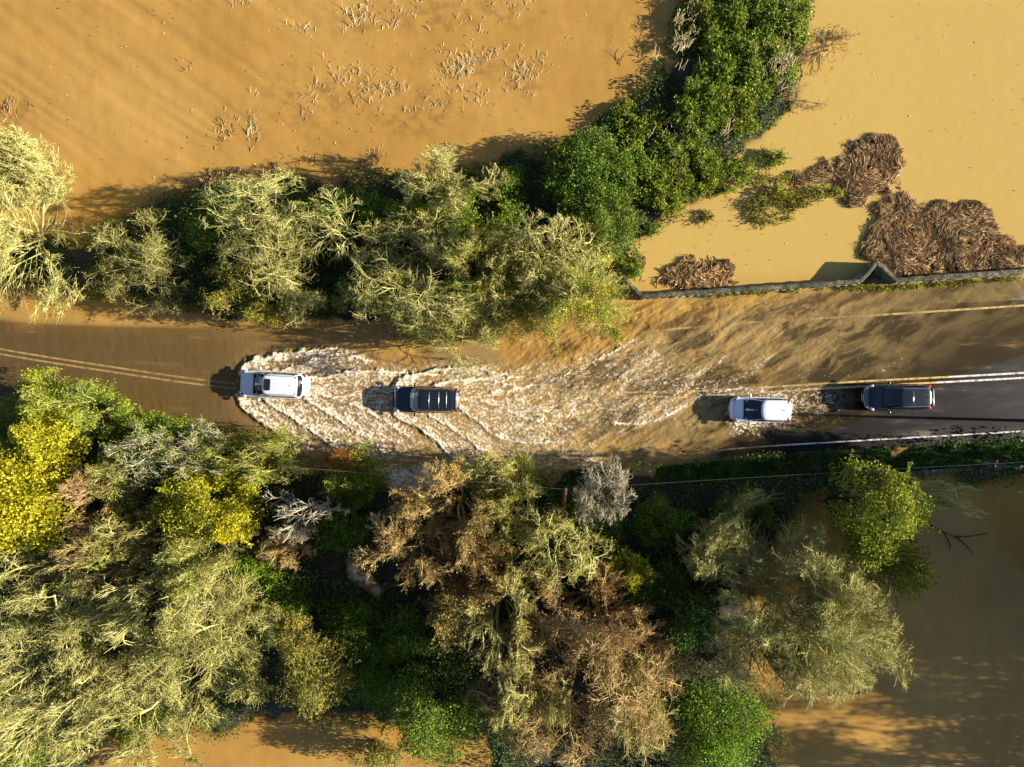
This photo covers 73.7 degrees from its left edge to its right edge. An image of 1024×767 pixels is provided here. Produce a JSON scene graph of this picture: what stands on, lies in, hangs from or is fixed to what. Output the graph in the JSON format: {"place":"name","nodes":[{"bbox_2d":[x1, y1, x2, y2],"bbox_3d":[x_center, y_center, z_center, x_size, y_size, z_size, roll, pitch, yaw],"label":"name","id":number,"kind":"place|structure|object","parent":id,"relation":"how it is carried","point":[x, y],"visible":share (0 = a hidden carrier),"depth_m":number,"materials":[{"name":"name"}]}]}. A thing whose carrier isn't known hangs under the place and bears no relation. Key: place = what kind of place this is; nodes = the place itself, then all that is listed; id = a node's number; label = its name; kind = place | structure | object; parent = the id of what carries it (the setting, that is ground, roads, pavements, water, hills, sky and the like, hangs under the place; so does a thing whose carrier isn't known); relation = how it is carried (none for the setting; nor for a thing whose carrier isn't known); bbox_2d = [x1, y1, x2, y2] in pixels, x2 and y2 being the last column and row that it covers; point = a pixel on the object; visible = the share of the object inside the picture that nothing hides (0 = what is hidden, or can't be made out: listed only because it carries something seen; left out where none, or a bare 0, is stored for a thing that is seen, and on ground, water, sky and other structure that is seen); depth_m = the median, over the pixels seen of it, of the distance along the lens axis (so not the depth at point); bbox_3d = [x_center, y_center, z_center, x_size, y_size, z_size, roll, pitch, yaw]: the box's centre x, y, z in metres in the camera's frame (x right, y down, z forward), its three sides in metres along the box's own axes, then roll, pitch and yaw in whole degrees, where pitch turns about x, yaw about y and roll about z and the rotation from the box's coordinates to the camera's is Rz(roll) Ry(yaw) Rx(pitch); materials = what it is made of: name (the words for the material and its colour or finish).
{"place":"outdoors","nodes":[
{"label":"outdoors","id":0,"kind":"place"},
{"bbox_2d":[0,0,1023,766],"bbox_3d":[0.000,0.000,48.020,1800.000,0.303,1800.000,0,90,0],"label":"flood water","id":1,"kind":"structure","parent":0,"point":[134,124],"depth_m":48.08,"materials":[{"name":"liquid"}]},
{"bbox_2d":[10,364,89,425],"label":"leafy tree","id":2,"kind":"object","parent":1,"relation":"on","point":[39,389],"visible":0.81,"depth_m":43.60,"materials":[{"name":"green plant"}]},
{"bbox_2d":[28,375,136,446],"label":"leafy tree","id":3,"kind":"object","parent":1,"relation":"on","point":[123,406],"visible":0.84,"depth_m":44.52,"materials":[{"name":"green plant"}]},
{"bbox_2d":[47,452,145,545],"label":"bare tree","id":4,"kind":"object","parent":1,"relation":"on","point":[74,480],"visible":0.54,"depth_m":43.80,"materials":[{"name":"beige plant"}]},
{"bbox_2d":[78,437,161,511],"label":"leafy tree","id":5,"kind":"object","parent":1,"relation":"on","point":[114,493],"visible":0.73,"depth_m":44.14,"materials":[{"name":"green plant"}]},
{"bbox_2d":[75,495,173,572],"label":"bare tree","id":6,"kind":"object","parent":1,"relation":"on","point":[117,551],"visible":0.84,"depth_m":43.55,"materials":[{"name":"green plant"}]},
{"bbox_2d":[149,423,235,485],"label":"leafy tree","id":7,"kind":"object","parent":1,"relation":"on","point":[192,460],"visible":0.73,"depth_m":44.40,"materials":[{"name":"green plant"}]},
{"bbox_2d":[151,511,252,607],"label":"leafy tree","id":8,"kind":"object","parent":1,"relation":"on","point":[179,550],"visible":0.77,"depth_m":42.47,"materials":[{"name":"green plant"}]},
{"bbox_2d":[255,517,322,573],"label":"bare tree","id":9,"kind":"object","parent":1,"relation":"on","point":[289,559],"visible":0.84,"depth_m":44.81,"materials":[{"name":"brown plant"}]},
{"bbox_2d":[292,182,398,267],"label":"bare tree","id":10,"kind":"object","parent":1,"relation":"on","point":[343,238],"visible":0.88,"depth_m":44.80,"materials":[{"name":"beige plant"}]},
{"bbox_2d":[329,251,427,323],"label":"bare tree","id":11,"kind":"object","parent":1,"relation":"on","point":[385,302],"visible":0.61,"depth_m":45.11,"materials":[{"name":"green plant"}]},
{"bbox_2d":[392,137,513,215],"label":"bare tree","id":12,"kind":"object","parent":1,"relation":"on","point":[440,170],"visible":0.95,"depth_m":44.67,"materials":[{"name":"beige plant"}]},
{"bbox_2d":[466,234,550,324],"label":"bare tree","id":13,"kind":"object","parent":1,"relation":"on","point":[497,269],"visible":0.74,"depth_m":44.40,"materials":[{"name":"green plant"}]},
{"bbox_2d":[501,239,638,354],"bbox_3d":[4.024,-5.463,44.547,8.821,7.157,7.343,-15,90,0],"label":"leafy tree","id":14,"kind":"object","parent":1,"relation":"on","point":[596,290],"visible":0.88,"depth_m":44.20,"materials":[{"name":"green plant"}]},
{"bbox_2d":[656,253,738,290],"bbox_3d":[13.135,-7.927,47.929,6.146,0.405,3.229,0,90,0],"label":"debris raft","id":15,"kind":"object","parent":1,"relation":"on","point":[686,272],"visible":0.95,"depth_m":47.92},
{"bbox_2d":[792,131,907,208],"bbox_3d":[23.760,-15.005,47.928,8.229,0.407,5.426,0,90,0],"label":"debris raft","id":16,"kind":"object","parent":1,"relation":"on","point":[860,172],"visible":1,"depth_m":47.91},
{"bbox_2d":[858,186,939,276],"bbox_3d":[27.171,-10.566,47.928,5.884,0.407,6.618,0,90,0],"label":"debris raft","id":17,"kind":"object","parent":1,"relation":"on","point":[899,238],"visible":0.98,"depth_m":47.90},
{"bbox_2d":[921,198,1004,274],"bbox_3d":[31.656,-10.313,47.927,5.938,0.408,5.540,0,90,0],"label":"debris raft","id":18,"kind":"object","parent":1,"relation":"on","point":[965,235],"visible":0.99,"depth_m":47.90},
{"bbox_2d":[0,0,1023,766],"bbox_3d":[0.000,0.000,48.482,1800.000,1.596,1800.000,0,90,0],"label":"ground","id":19,"kind":"structure","parent":0,"point":[388,568],"depth_m":47.84,"materials":[{"name":"plant"}]},
{"bbox_2d":[0,122,64,201],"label":"bare tree","id":20,"kind":"object","parent":19,"relation":"on","point":[31,153],"visible":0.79,"depth_m":43.02,"materials":[{"name":"beige plant"}]},
{"bbox_2d":[0,123,89,326],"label":"bare tree","id":21,"kind":"object","parent":19,"relation":"on","point":[8,243],"visible":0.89,"depth_m":44.83,"materials":[{"name":"beige plant"}]},
{"bbox_2d":[0,436,97,560],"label":"maple tree","id":22,"kind":"object","parent":19,"relation":"on","point":[25,523],"visible":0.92,"depth_m":42.74,"materials":[{"name":"yellow plant"}]},
{"bbox_2d":[7,406,99,467],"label":"maple tree","id":23,"kind":"object","parent":19,"relation":"on","point":[31,433],"visible":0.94,"depth_m":42.74,"materials":[{"name":"yellow plant"}]},
{"bbox_2d":[0,669,108,766],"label":"bare tree","id":24,"kind":"object","parent":19,"relation":"on","point":[28,726],"visible":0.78,"depth_m":44.04,"materials":[{"name":"beige plant"}]},
{"bbox_2d":[0,547,118,765],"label":"tree","id":25,"kind":"object","parent":19,"relation":"on","point":[18,629],"visible":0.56,"depth_m":43.87,"materials":[{"name":"green plant"}]},
{"bbox_2d":[0,531,124,620],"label":"bare tree","id":26,"kind":"object","parent":19,"relation":"on","point":[6,574],"visible":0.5,"depth_m":43.49,"materials":[{"name":"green plant"}]},
{"bbox_2d":[47,552,157,644],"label":"bare tree","id":27,"kind":"object","parent":19,"relation":"on","point":[73,626],"visible":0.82,"depth_m":43.01,"materials":[{"name":"green plant"}]},
{"bbox_2d":[44,518,168,597],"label":"bare tree","id":28,"kind":"object","parent":19,"relation":"on","point":[65,547],"visible":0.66,"depth_m":43.62,"materials":[{"name":"beige plant"}]},
{"bbox_2d":[40,636,183,743],"bbox_3d":[-25.806,19.681,43.618,5.984,9.562,5.524,0,90,0],"label":"bare tree","id":29,"kind":"object","parent":19,"relation":"on","point":[96,693],"visible":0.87,"depth_m":43.40,"materials":[{"name":"beige plant"}]},
{"bbox_2d":[78,207,196,319],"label":"tree","id":30,"kind":"object","parent":19,"relation":"on","point":[151,254],"visible":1,"depth_m":45.68,"materials":[{"name":"green plant"}]},
{"bbox_2d":[91,553,186,652],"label":"bare tree","id":31,"kind":"object","parent":19,"relation":"on","point":[135,587],"visible":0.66,"depth_m":42.95,"materials":[{"name":"beige plant"}]},
{"bbox_2d":[105,405,214,458],"bbox_3d":[-24.220,3.322,46.672,7.679,3.686,3.681,0,90,0],"label":"leafy shrub","id":32,"kind":"object","parent":19,"relation":"on","point":[118,433],"visible":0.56,"depth_m":46.22,"materials":[{"name":"green plant"}]},
{"bbox_2d":[98,412,233,495],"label":"bare tree","id":33,"kind":"object","parent":19,"relation":"on","point":[146,439],"visible":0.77,"depth_m":44.28,"materials":[{"name":"grey plant"}]},
{"bbox_2d":[81,534,311,766],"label":"tree","id":34,"kind":"object","parent":19,"relation":"on","point":[173,619],"visible":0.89,"depth_m":43.50,"materials":[{"name":"green plant"}]},
{"bbox_2d":[140,444,270,549],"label":"leafy tree","id":35,"kind":"object","parent":19,"relation":"on","point":[173,509],"visible":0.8,"depth_m":43.66,"materials":[{"name":"yellow plant"}]},
{"bbox_2d":[174,180,254,254],"bbox_3d":[-20.214,-11.240,46.816,4.785,3.258,5.510,40,90,0],"label":"ivy shrub","id":36,"kind":"object","parent":19,"relation":"on","point":[209,233],"visible":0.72,"depth_m":46.26,"materials":[{"name":"green plant"}]},
{"bbox_2d":[205,494,262,550],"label":"maple tree","id":37,"kind":"object","parent":19,"relation":"on","point":[238,530],"visible":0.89,"depth_m":43.05,"materials":[{"name":"yellow plant"}]},
{"bbox_2d":[198,257,309,330],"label":"leafy tree","id":38,"kind":"object","parent":19,"relation":"on","point":[212,301],"visible":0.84,"depth_m":45.92,"materials":[{"name":"green plant"}]},
{"bbox_2d":[199,421,316,488],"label":"bare tree","id":39,"kind":"object","parent":19,"relation":"on","point":[274,438],"visible":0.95,"depth_m":45.10,"materials":[{"name":"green plant"}]},
{"bbox_2d":[191,164,330,260],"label":"bare tree","id":40,"kind":"object","parent":19,"relation":"on","point":[256,197],"visible":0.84,"depth_m":44.97,"materials":[{"name":"beige plant"}]},
{"bbox_2d":[210,194,345,326],"bbox_3d":[-14.529,-8.573,44.571,8.223,7.636,8.375,38,90,0],"label":"bare tree","id":41,"kind":"object","parent":19,"relation":"on","point":[276,237],"visible":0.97,"depth_m":44.51,"materials":[{"name":"green plant"}]},
{"bbox_2d":[274,604,323,669],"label":"leafy tree","id":42,"kind":"object","parent":19,"relation":"on","point":[292,625],"visible":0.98,"depth_m":43.82,"materials":[{"name":"green plant"}]},
{"bbox_2d":[264,631,361,721],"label":"leafy tree","id":43,"kind":"object","parent":19,"relation":"on","point":[318,681],"visible":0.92,"depth_m":43.82,"materials":[{"name":"green plant"}]},
{"bbox_2d":[304,497,372,553],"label":"ivy shrub","id":44,"kind":"object","parent":19,"relation":"on","point":[342,532],"visible":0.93,"depth_m":46.38,"materials":[{"name":"green plant"}]},
{"bbox_2d":[304,186,397,235],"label":"ivy shrub","id":45,"kind":"object","parent":19,"relation":"on","point":[366,203],"visible":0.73,"depth_m":46.50,"materials":[{"name":"green plant"}]},
{"bbox_2d":[317,586,391,666],"bbox_3d":[-10.873,16.728,46.830,5.347,3.312,5.562,0,90,0],"label":"ivy shrub","id":46,"kind":"object","parent":19,"relation":"on","point":[357,635],"visible":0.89,"depth_m":46.57,"materials":[{"name":"green plant"}]},
{"bbox_2d":[318,435,393,511],"bbox_3d":[-10.645,6.186,46.128,5.324,4.541,5.354,0,90,0],"label":"leafy shrub","id":47,"kind":"object","parent":19,"relation":"on","point":[355,484],"visible":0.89,"depth_m":45.92,"materials":[{"name":"green plant"}]},
{"bbox_2d":[340,640,417,717],"bbox_3d":[-9.046,20.065,46.578,5.389,3.752,5.183,0,90,0],"label":"ivy shrub","id":48,"kind":"object","parent":19,"relation":"on","point":[365,681],"visible":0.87,"depth_m":46.14,"materials":[{"name":"green plant"}]},
{"bbox_2d":[375,600,436,669],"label":"ivy shrub","id":49,"kind":"object","parent":19,"relation":"on","point":[407,644],"visible":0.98,"depth_m":46.23,"materials":[{"name":"green plant"}]},
{"bbox_2d":[0,0,813,313],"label":"undergrowth","id":50,"kind":"object","parent":19,"relation":"on","point":[394,186],"visible":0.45,"depth_m":47.66,"materials":[{"name":"green plant"}]},
{"bbox_2d":[347,506,470,594],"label":"bare tree","id":51,"kind":"object","parent":19,"relation":"on","point":[398,547],"visible":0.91,"depth_m":43.48,"materials":[{"name":"brown plant"}]},
{"bbox_2d":[343,200,504,339],"bbox_3d":[-5.595,-7.445,44.483,10.475,7.311,9.164,0,90,0],"label":"bare tree","id":52,"kind":"object","parent":19,"relation":"on","point":[427,247],"visible":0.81,"depth_m":44.36,"materials":[{"name":"green plant"}]},
{"bbox_2d":[382,172,484,247],"bbox_3d":[-5.019,-11.423,46.497,6.537,3.864,5.281,-32,90,0],"label":"leafy shrub","id":53,"kind":"object","parent":19,"relation":"on","point":[460,226],"visible":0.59,"depth_m":45.85,"materials":[{"name":"green plant"}]},
{"bbox_2d":[379,648,490,766],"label":"leafy tree","id":54,"kind":"object","parent":19,"relation":"on","point":[425,727],"visible":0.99,"depth_m":43.91,"materials":[{"name":"green plant"}]},
{"bbox_2d":[362,276,511,353],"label":"bare tree","id":55,"kind":"object","parent":19,"relation":"on","point":[420,323],"visible":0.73,"depth_m":44.98,"materials":[{"name":"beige plant"}]},
{"bbox_2d":[417,564,469,658],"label":"leafy tree","id":56,"kind":"object","parent":19,"relation":"on","point":[446,634],"visible":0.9,"depth_m":43.42,"materials":[{"name":"green plant"}]},
{"bbox_2d":[384,450,508,583],"bbox_3d":[-3.552,8.134,43.638,8.805,8.993,6.814,36,90,0],"label":"bare tree","id":57,"kind":"object","parent":19,"relation":"on","point":[410,509],"visible":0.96,"depth_m":42.99,"materials":[{"name":"brown plant"}]},
{"bbox_2d":[418,287,506,380],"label":"bare tree","id":58,"kind":"object","parent":19,"relation":"on","point":[450,331],"visible":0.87,"depth_m":44.60,"materials":[{"name":"green plant"}]},
{"bbox_2d":[435,535,518,614],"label":"bare tree","id":59,"kind":"object","parent":19,"relation":"on","point":[477,586],"visible":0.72,"depth_m":44.26,"materials":[{"name":"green plant"}]},
{"bbox_2d":[425,217,528,309],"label":"bare tree","id":60,"kind":"object","parent":19,"relation":"on","point":[456,262],"visible":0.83,"depth_m":43.91,"materials":[{"name":"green plant"}]},
{"bbox_2d":[445,545,555,680],"bbox_3d":[-0.889,14.624,42.771,6.787,10.767,7.420,-31,90,0],"label":"bare tree","id":61,"kind":"object","parent":19,"relation":"on","point":[519,625],"visible":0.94,"depth_m":43.10,"materials":[{"name":"green plant"}]},
{"bbox_2d":[0,419,1023,766],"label":"undergrowth","id":62,"kind":"object","parent":19,"relation":"on","point":[478,743],"visible":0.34,"depth_m":47.39,"materials":[{"name":"green plant"}]},
{"bbox_2d":[477,472,566,549],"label":"bare tree","id":63,"kind":"object","parent":19,"relation":"on","point":[505,504],"visible":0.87,"depth_m":43.59,"materials":[{"name":"green plant"}]},
{"bbox_2d":[472,657,575,756],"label":"bare tree","id":64,"kind":"object","parent":19,"relation":"on","point":[517,697],"visible":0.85,"depth_m":42.73,"materials":[{"name":"beige plant"}]},
{"bbox_2d":[495,208,599,306],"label":"bare tree","id":65,"kind":"object","parent":19,"relation":"on","point":[553,246],"visible":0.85,"depth_m":43.98,"materials":[{"name":"beige plant"}]},
{"bbox_2d":[498,498,618,602],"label":"bare tree","id":66,"kind":"object","parent":19,"relation":"on","point":[565,526],"visible":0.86,"depth_m":43.48,"materials":[{"name":"beige plant"}]},
{"bbox_2d":[461,597,698,766],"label":"tree","id":67,"kind":"object","parent":19,"relation":"on","point":[637,704],"visible":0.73,"depth_m":43.14,"materials":[{"name":"brown plant"}]},
{"bbox_2d":[538,487,629,587],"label":"tree","id":68,"kind":"object","parent":19,"relation":"on","point":[573,506],"visible":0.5,"depth_m":46.17,"materials":[{"name":"green plant"}]},
{"bbox_2d":[539,120,641,223],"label":"tree","id":69,"kind":"object","parent":19,"relation":"on","point":[576,166],"visible":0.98,"depth_m":45.76,"materials":[{"name":"green plant"}]},
{"bbox_2d":[529,559,666,664],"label":"bare tree","id":70,"kind":"object","parent":19,"relation":"on","point":[600,583],"visible":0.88,"depth_m":43.18,"materials":[{"name":"brown plant"}]},
{"bbox_2d":[572,454,637,531],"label":"bare tree","id":71,"kind":"object","parent":19,"relation":"on","point":[600,485],"visible":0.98,"depth_m":44.31,"materials":[{"name":"grey plant"}]},
{"bbox_2d":[569,180,646,262],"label":"holly tree","id":72,"kind":"object","parent":19,"relation":"on","point":[603,227],"visible":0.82,"depth_m":45.91,"materials":[{"name":"green plant"}]},
{"bbox_2d":[580,640,679,766],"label":"bare tree","id":73,"kind":"object","parent":19,"relation":"on","point":[626,739],"visible":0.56,"depth_m":42.69,"materials":[{"name":"beige plant"}]},
{"bbox_2d":[588,597,680,684],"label":"bare tree","id":74,"kind":"object","parent":19,"relation":"on","point":[642,615],"visible":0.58,"depth_m":43.10,"materials":[{"name":"brown plant"}]},
{"bbox_2d":[602,133,672,194],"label":"hedge bush","id":75,"kind":"object","parent":19,"relation":"on","point":[648,167],"visible":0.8,"depth_m":46.97,"materials":[{"name":"green plant"}]},
{"bbox_2d":[609,96,666,147],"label":"hedge bush","id":76,"kind":"object","parent":19,"relation":"on","point":[656,111],"visible":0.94,"depth_m":47.42,"materials":[{"name":"green plant"}]},
{"bbox_2d":[626,488,700,548],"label":"ivy shrub","id":77,"kind":"object","parent":19,"relation":"on","point":[674,524],"visible":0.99,"depth_m":46.62,"materials":[{"name":"green plant"}]},
{"bbox_2d":[634,165,693,220],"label":"hedge bush","id":78,"kind":"object","parent":19,"relation":"on","point":[645,197],"visible":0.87,"depth_m":47.29,"materials":[{"name":"green plant"}]},
{"bbox_2d":[645,111,711,170],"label":"hedge bush","id":79,"kind":"object","parent":19,"relation":"on","point":[687,139],"visible":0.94,"depth_m":47.07,"materials":[{"name":"green plant"}]},
{"bbox_2d":[654,568,726,667],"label":"ivy tree","id":80,"kind":"object","parent":19,"relation":"on","point":[691,622],"visible":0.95,"depth_m":44.00,"materials":[{"name":"green plant"}]},
{"bbox_2d":[665,73,735,136],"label":"hedge bush","id":81,"kind":"object","parent":19,"relation":"on","point":[711,93],"visible":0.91,"depth_m":46.96,"materials":[{"name":"green plant"}]},
{"bbox_2d":[676,0,735,57],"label":"hedge bush","id":82,"kind":"object","parent":19,"relation":"on","point":[710,22],"visible":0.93,"depth_m":47.26,"materials":[{"name":"green plant"}]},
{"bbox_2d":[650,665,775,766],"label":"ivy tree","id":83,"kind":"object","parent":19,"relation":"on","point":[711,747],"visible":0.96,"depth_m":44.21,"materials":[{"name":"green plant"}]},
{"bbox_2d":[675,514,766,584],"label":"bare tree","id":84,"kind":"object","parent":19,"relation":"on","point":[745,539],"visible":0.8,"depth_m":44.08,"materials":[{"name":"green plant"}]},
{"bbox_2d":[691,26,767,91],"bbox_3d":[15.010,-22.272,47.263,5.211,2.468,4.457,13,90,0],"label":"hedge bush","id":85,"kind":"object","parent":19,"relation":"on","point":[722,68],"visible":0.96,"depth_m":47.01,"materials":[{"name":"green plant"}]},
{"bbox_2d":[714,74,762,139],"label":"hedge bush","id":86,"kind":"object","parent":19,"relation":"on","point":[743,98],"visible":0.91,"depth_m":47.15,"materials":[{"name":"green plant"}]},
{"bbox_2d":[713,0,786,54],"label":"hedge bush","id":87,"kind":"object","parent":19,"relation":"on","point":[738,10],"visible":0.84,"depth_m":47.05,"materials":[{"name":"green plant"}]},
{"bbox_2d":[736,22,801,102],"bbox_3d":[17.853,-22.113,47.386,4.881,2.414,5.474,0,90,0],"label":"hedge bush","id":88,"kind":"object","parent":19,"relation":"on","point":[776,48],"visible":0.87,"depth_m":47.15,"materials":[{"name":"green plant"}]},
{"bbox_2d":[716,602,824,705],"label":"bare tree","id":89,"kind":"object","parent":19,"relation":"on","point":[742,678],"visible":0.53,"depth_m":42.59,"materials":[{"name":"beige plant"}]},
{"bbox_2d":[764,0,815,50],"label":"hedge bush","id":90,"kind":"object","parent":19,"relation":"on","point":[799,33],"visible":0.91,"depth_m":47.19,"materials":[{"name":"green plant"}]},
{"bbox_2d":[568,437,1023,486],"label":"grass verge","id":91,"kind":"object","parent":19,"relation":"on","point":[715,471],"depth_m":47.90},
{"bbox_2d":[687,487,917,709],"bbox_3d":[18.172,13.531,43.313,13.898,10.178,13.785,0,90,0],"label":"tree","id":92,"kind":"object","parent":19,"relation":"on","point":[825,635],"visible":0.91,"depth_m":42.48,"materials":[{"name":"green plant"}]},
{"bbox_2d":[619,260,1023,299],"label":"stone parapet","id":93,"kind":"structure","parent":19,"relation":"on","point":[882,272],"depth_m":47.04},
{"bbox_2d":[788,546,900,636],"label":"bare tree","id":94,"kind":"object","parent":19,"relation":"on","point":[866,581],"visible":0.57,"depth_m":42.45,"materials":[{"name":"green plant"}]},
{"bbox_2d":[816,449,940,575],"bbox_3d":[22.809,8.252,43.255,6.484,10.439,8.002,0,90,0],"label":"leafy tree","id":95,"kind":"object","parent":19,"relation":"on","point":[875,546],"visible":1,"depth_m":41.89,"materials":[{"name":"green plant"}]},
{"bbox_2d":[864,541,942,607],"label":"leafy tree","id":96,"kind":"object","parent":19,"relation":"on","point":[916,571],"visible":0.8,"depth_m":43.57,"materials":[{"name":"green plant"}]},
{"bbox_2d":[0,282,1023,464],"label":"road","id":97,"kind":"structure","parent":0,"point":[965,342],"depth_m":48.19,"materials":[{"name":"asphalt"}]},
{"bbox_2d":[238,367,310,400],"bbox_3d":[-16.623,0.082,47.408,4.925,1.796,2.397,3,90,0],"label":"car","id":98,"kind":"object","parent":97,"relation":"on","point":[259,383],"visible":1,"depth_m":46.95,"materials":[{"name":"silver metal"}]},
{"bbox_2d":[393,383,459,415],"bbox_3d":[-5.992,1.124,47.422,4.655,1.828,2.327,1,90,0],"label":"car","id":99,"kind":"object","parent":97,"relation":"on","point":[414,399],"visible":1,"depth_m":46.80,"materials":[{"name":"black paint"}]},
{"bbox_2d":[728,393,790,425],"bbox_3d":[17.242,1.819,47.328,4.345,1.656,2.247,1,90,0],"label":"car","id":100,"kind":"object","parent":97,"relation":"on","point":[749,409],"visible":1,"depth_m":46.88,"materials":[{"name":"white paint"}]},
{"bbox_2d":[861,381,933,413],"bbox_3d":[26.707,0.961,47.208,4.646,1.756,2.287,-1,90,0],"label":"car","id":101,"kind":"object","parent":97,"relation":"on","point":[889,397],"visible":1,"depth_m":46.74,"materials":[{"name":"black paint"}]},
{"bbox_2d":[922,279,1023,302],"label":"pavement","id":102,"kind":"structure","parent":0,"point":[988,291],"depth_m":48.14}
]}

